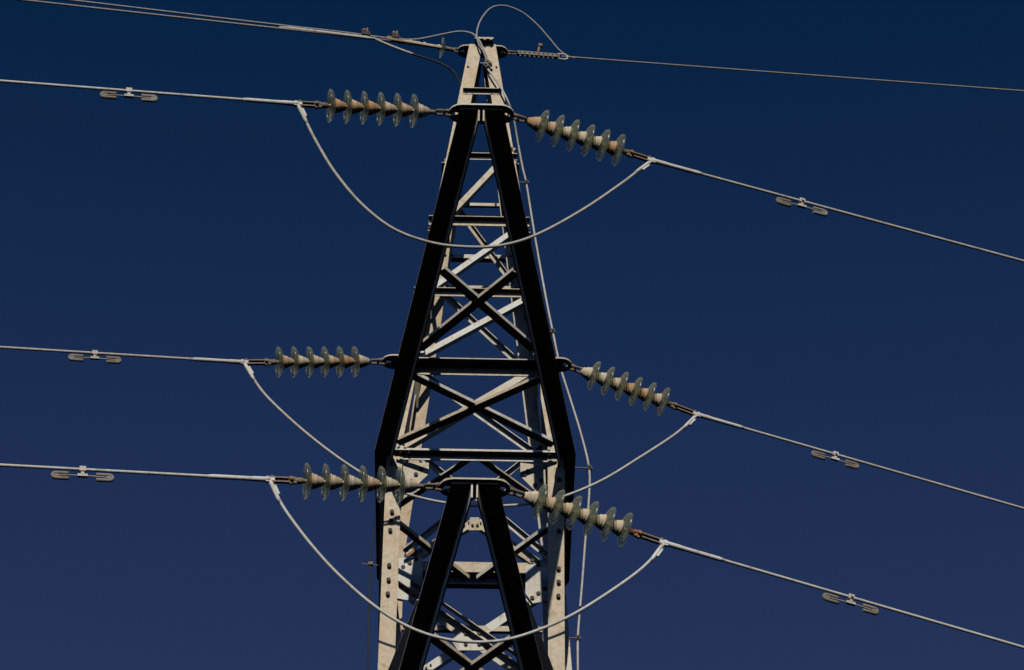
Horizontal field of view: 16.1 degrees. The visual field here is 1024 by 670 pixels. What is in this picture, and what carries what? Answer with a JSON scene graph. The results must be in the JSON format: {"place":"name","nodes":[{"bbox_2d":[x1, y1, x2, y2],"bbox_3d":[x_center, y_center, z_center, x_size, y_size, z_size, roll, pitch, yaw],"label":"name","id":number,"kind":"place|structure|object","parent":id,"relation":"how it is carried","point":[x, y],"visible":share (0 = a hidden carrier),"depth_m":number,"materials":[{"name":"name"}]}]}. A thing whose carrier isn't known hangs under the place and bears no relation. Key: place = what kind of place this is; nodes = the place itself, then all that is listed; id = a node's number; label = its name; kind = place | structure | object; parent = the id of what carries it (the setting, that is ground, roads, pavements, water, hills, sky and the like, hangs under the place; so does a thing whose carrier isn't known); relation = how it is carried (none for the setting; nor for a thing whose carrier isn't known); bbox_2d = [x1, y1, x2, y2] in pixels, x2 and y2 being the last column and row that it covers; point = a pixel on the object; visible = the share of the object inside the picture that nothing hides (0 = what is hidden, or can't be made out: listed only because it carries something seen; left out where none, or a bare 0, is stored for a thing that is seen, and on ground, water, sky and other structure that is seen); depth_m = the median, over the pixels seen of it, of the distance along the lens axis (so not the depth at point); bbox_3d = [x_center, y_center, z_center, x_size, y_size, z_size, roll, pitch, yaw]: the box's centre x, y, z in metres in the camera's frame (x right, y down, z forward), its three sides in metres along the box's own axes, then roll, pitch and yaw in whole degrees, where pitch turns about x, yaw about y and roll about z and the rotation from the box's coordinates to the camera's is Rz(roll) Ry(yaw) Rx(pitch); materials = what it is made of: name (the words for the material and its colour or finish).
{"place":"outdoors","nodes":[
{"label":"outdoors","id":0,"kind":"place"},
{"bbox_2d":[0,0,1023,669],"label":"sky","id":1,"kind":"structure","parent":0,"point":[174,226],"materials":[{"name":"blue"}]},
{"label":"ground","id":2,"kind":"structure","parent":0,"visible":0},
{"bbox_2d":[375,37,575,669],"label":"lattice tower","id":3,"kind":"structure","parent":2,"relation":"on","point":[419,583],"depth_m":30.07,"materials":[{"name":"metal"}]},
{"bbox_2d":[244,346,392,377],"bbox_3d":[-1.578,0.220,29.647,1.235,0.255,0.256,0,-39,-13],"label":"insulator string","id":4,"kind":"object","parent":3,"relation":"attached to","point":[361,361],"visible":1,"depth_m":29.62,"materials":[{"name":"ceramic"}]},
{"bbox_2d":[0,346,247,364],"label":"conductor","id":5,"kind":"object","parent":4,"relation":"attached to","point":[231,361],"visible":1,"depth_m":29.35,"materials":[{"name":"metal"}]},
{"bbox_2d":[68,350,121,363],"bbox_3d":[-3.365,0.181,29.274,0.434,0.112,0.051,4,-40,-10],"label":"vibration damper","id":6,"kind":"object","parent":5,"relation":"attached to","point":[95,356],"visible":1,"depth_m":29.26,"materials":[{"name":"metal"}]},
{"bbox_2d":[243,363,696,506],"bbox_3d":[-0.332,0.901,29.340,3.777,1.232,0.038,6,-40,-7],"label":"jumper cable","id":7,"kind":"object","parent":4,"relation":"hanging from","point":[691,421],"visible":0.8,"depth_m":29.24,"materials":[{"name":"metal"}]},
{"bbox_2d":[270,463,450,503],"bbox_3d":[-1.043,1.028,25.100,1.276,0.256,0.255,3,-40,-11],"label":"insulator string","id":8,"kind":"object","parent":3,"relation":"attached to","point":[334,482],"visible":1,"depth_m":25.07,"materials":[{"name":"ceramic"}]},
{"bbox_2d":[0,463,274,482],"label":"conductor","id":9,"kind":"object","parent":8,"relation":"attached to","point":[266,479],"visible":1,"depth_m":24.84,"materials":[{"name":"metal"}]},
{"bbox_2d":[51,466,113,481],"bbox_3d":[-2.927,0.952,24.735,0.434,0.112,0.051,4,-40,-10],"label":"vibration damper","id":10,"kind":"object","parent":9,"relation":"attached to","point":[65,475],"visible":1,"depth_m":24.71,"materials":[{"name":"metal"}]},
{"bbox_2d":[269,480,664,643],"bbox_3d":[-0.307,1.642,24.845,2.824,1.151,0.038,9,-41,-9],"label":"jumper cable","id":11,"kind":"object","parent":8,"relation":"hanging from","point":[657,552],"visible":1,"depth_m":24.67,"materials":[{"name":"metal"}]},
{"bbox_2d":[367,524,373,669],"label":"dark cable","id":12,"kind":"object","parent":3,"relation":"hanging from","point":[369,598],"visible":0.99,"depth_m":31.41,"materials":[{"name":"black rubber"}]},
{"bbox_2d":[362,561,378,565],"bbox_3d":[-1.230,1.999,31.648,0.164,0.035,0.032,1,-40,-1],"label":"cable clamp","id":13,"kind":"object","parent":12,"relation":"attached to","point":[370,563],"visible":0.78,"depth_m":31.64,"materials":[{"name":"metal"}]},
{"bbox_2d":[298,89,459,126],"bbox_3d":[-1.001,-1.708,27.399,1.246,0.255,0.255,3,-40,-11],"label":"insulator string","id":14,"kind":"object","parent":3,"relation":"attached to","point":[387,108],"visible":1,"depth_m":27.37,"materials":[{"name":"ceramic"}]},
{"bbox_2d":[0,79,301,106],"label":"conductor","id":15,"kind":"object","parent":14,"relation":"attached to","point":[280,102],"visible":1,"depth_m":27.11,"materials":[{"name":"metal"}]},
{"bbox_2d":[100,87,157,102],"bbox_3d":[-2.855,-1.786,27.043,0.434,0.112,0.051,4,-40,-10],"label":"vibration damper","id":16,"kind":"object","parent":15,"relation":"attached to","point":[128,94],"visible":1,"depth_m":27.02,"materials":[{"name":"metal"}]},
{"bbox_2d":[297,103,651,248],"bbox_3d":[-0.278,-1.077,27.125,2.768,1.200,0.038,9,-41,-9],"label":"jumper cable","id":17,"kind":"object","parent":14,"relation":"hanging from","point":[643,167],"visible":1,"depth_m":26.94,"materials":[{"name":"metal"}]},
{"bbox_2d":[387,36,464,57],"bbox_3d":[-0.828,-2.790,34.925,0.766,0.204,0.204,9,-41,-6],"label":"earth wire fitting","id":18,"kind":"object","parent":3,"relation":"attached to","point":[415,43],"visible":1,"depth_m":34.91,"materials":[{"name":"metal"}]},
{"bbox_2d":[18,0,390,41],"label":"earth wire","id":19,"kind":"object","parent":18,"relation":"attached to","point":[289,28],"visible":1,"depth_m":34.66,"materials":[{"name":"metal"}]},
{"bbox_2d":[67,0,487,58],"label":"fibre cable","id":20,"kind":"object","parent":19,"relation":"on","point":[473,34],"visible":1,"depth_m":34.71,"materials":[{"name":"metal"}]},
{"bbox_2d":[361,28,370,35],"bbox_3d":[-1.407,-2.910,34.887,0.088,0.093,0.058,7,-40,-7],"label":"wire clamp","id":21,"kind":"object","parent":19,"relation":"attached to","point":[365,32],"visible":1,"depth_m":34.86,"materials":[{"name":"grey metal"}]},
{"bbox_2d":[375,38,460,85],"bbox_3d":[-0.913,-2.596,34.741,0.870,0.564,0.099,4,-40,-4],"label":"bonding cable","id":22,"kind":"object","parent":19,"relation":"hanging from","point":[414,54],"visible":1,"depth_m":34.81,"materials":[{"name":"grey metal"}]},
{"bbox_2d":[391,30,398,37],"bbox_3d":[-1.124,-2.887,34.934,0.075,0.093,0.058,7,-40,-7],"label":"wire clamp","id":23,"kind":"object","parent":18,"relation":"attached to","point":[394,34],"visible":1,"depth_m":34.91,"materials":[{"name":"grey metal"}]},
{"bbox_2d":[483,59,491,69],"bbox_3d":[-0.230,-2.577,34.558,0.084,0.110,0.067,1,-40,-1],"label":"cable clamp","id":24,"kind":"object","parent":3,"relation":"attached to","point":[487,64],"visible":1,"depth_m":34.54,"materials":[{"name":"metal"}]},
{"bbox_2d":[476,5,574,59],"bbox_3d":[0.116,-2.785,35.061,1.028,1.063,0.161,17,-43,-19],"label":"fibre cable","id":25,"kind":"object","parent":3,"relation":"attached to","point":[543,31],"visible":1,"depth_m":35.23,"materials":[{"name":"metal"}]},
{"bbox_2d":[501,43,567,59],"bbox_3d":[0.212,-2.744,35.080,0.688,0.172,0.056,3,-39,-17],"label":"turnbuckle","id":26,"kind":"object","parent":3,"relation":"attached to","point":[538,54],"visible":1,"depth_m":35.06,"materials":[{"name":"metal"}]},
{"bbox_2d":[561,56,1023,91],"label":"earth wire","id":27,"kind":"object","parent":26,"relation":"attached to","point":[793,73],"visible":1,"depth_m":35.84,"materials":[{"name":"metal"}]},
{"bbox_2d":[487,68,590,669],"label":"down lead","id":28,"kind":"object","parent":3,"relation":"attached to","point":[569,396],"visible":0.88,"depth_m":32.13,"materials":[{"name":"metal"}]},
{"bbox_2d":[567,635,580,641],"bbox_3d":[0.519,2.529,30.325,0.124,0.044,0.048,1,-40,-1],"label":"cable clamp","id":29,"kind":"object","parent":28,"relation":"attached to","point":[577,637],"visible":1,"depth_m":30.32,"materials":[{"name":"grey metal"}]},
{"bbox_2d":[575,465,592,470],"bbox_3d":[0.597,1.148,31.486,0.214,0.044,0.048,1,-40,-1],"label":"cable clamp","id":30,"kind":"object","parent":28,"relation":"attached to","point":[590,467],"visible":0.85,"depth_m":31.49,"materials":[{"name":"grey metal"}]},
{"bbox_2d":[503,110,650,165],"bbox_3d":[0.496,-1.509,27.618,1.214,0.256,0.256,17,-42,-11],"label":"insulator string","id":31,"kind":"object","parent":3,"relation":"attached to","point":[579,138],"visible":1,"depth_m":27.59,"materials":[{"name":"ceramic"}]},
{"bbox_2d":[647,156,1023,262],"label":"conductor","id":32,"kind":"object","parent":31,"relation":"attached to","point":[670,165],"visible":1,"depth_m":28.03,"materials":[{"name":"metal"}]},
{"bbox_2d":[776,197,827,216],"bbox_3d":[2.237,-1.007,27.974,0.434,0.112,0.051,14,-42,-13],"label":"vibration damper","id":33,"kind":"object","parent":32,"relation":"attached to","point":[800,204],"visible":1,"depth_m":27.97,"materials":[{"name":"metal"}]},
{"bbox_2d":[498,484,662,546],"bbox_3d":[0.481,1.254,25.305,1.246,0.256,0.256,19,-43,-9],"label":"insulator string","id":34,"kind":"object","parent":3,"relation":"attached to","point":[565,510],"visible":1,"depth_m":25.27,"materials":[{"name":"ceramic"}]},
{"bbox_2d":[659,538,1023,648],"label":"conductor","id":35,"kind":"object","parent":34,"relation":"attached to","point":[689,550],"visible":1,"depth_m":25.61,"materials":[{"name":"metal"}]},
{"bbox_2d":[822,593,878,614],"bbox_3d":[2.395,1.880,25.635,0.434,0.112,0.051,17,-42,-11],"label":"vibration damper","id":36,"kind":"object","parent":35,"relation":"attached to","point":[828,597],"visible":1,"depth_m":25.62,"materials":[{"name":"metal"}]},
{"bbox_2d":[561,361,695,416],"bbox_3d":[0.963,0.444,29.865,1.210,0.256,0.255,21,-43,-7],"label":"insulator string","id":37,"kind":"object","parent":3,"relation":"attached to","point":[614,384],"visible":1,"depth_m":29.83,"materials":[{"name":"ceramic"}]},
{"bbox_2d":[692,411,1023,509],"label":"conductor","id":38,"kind":"object","parent":37,"relation":"attached to","point":[710,418],"visible":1,"depth_m":30.20,"materials":[{"name":"metal"}]},
{"bbox_2d":[811,450,858,468],"bbox_3d":[2.688,1.018,30.154,0.434,0.112,0.051,16,-42,-11],"label":"vibration damper","id":39,"kind":"object","parent":38,"relation":"attached to","point":[849,464],"visible":1,"depth_m":30.14,"materials":[{"name":"metal"}]}
]}

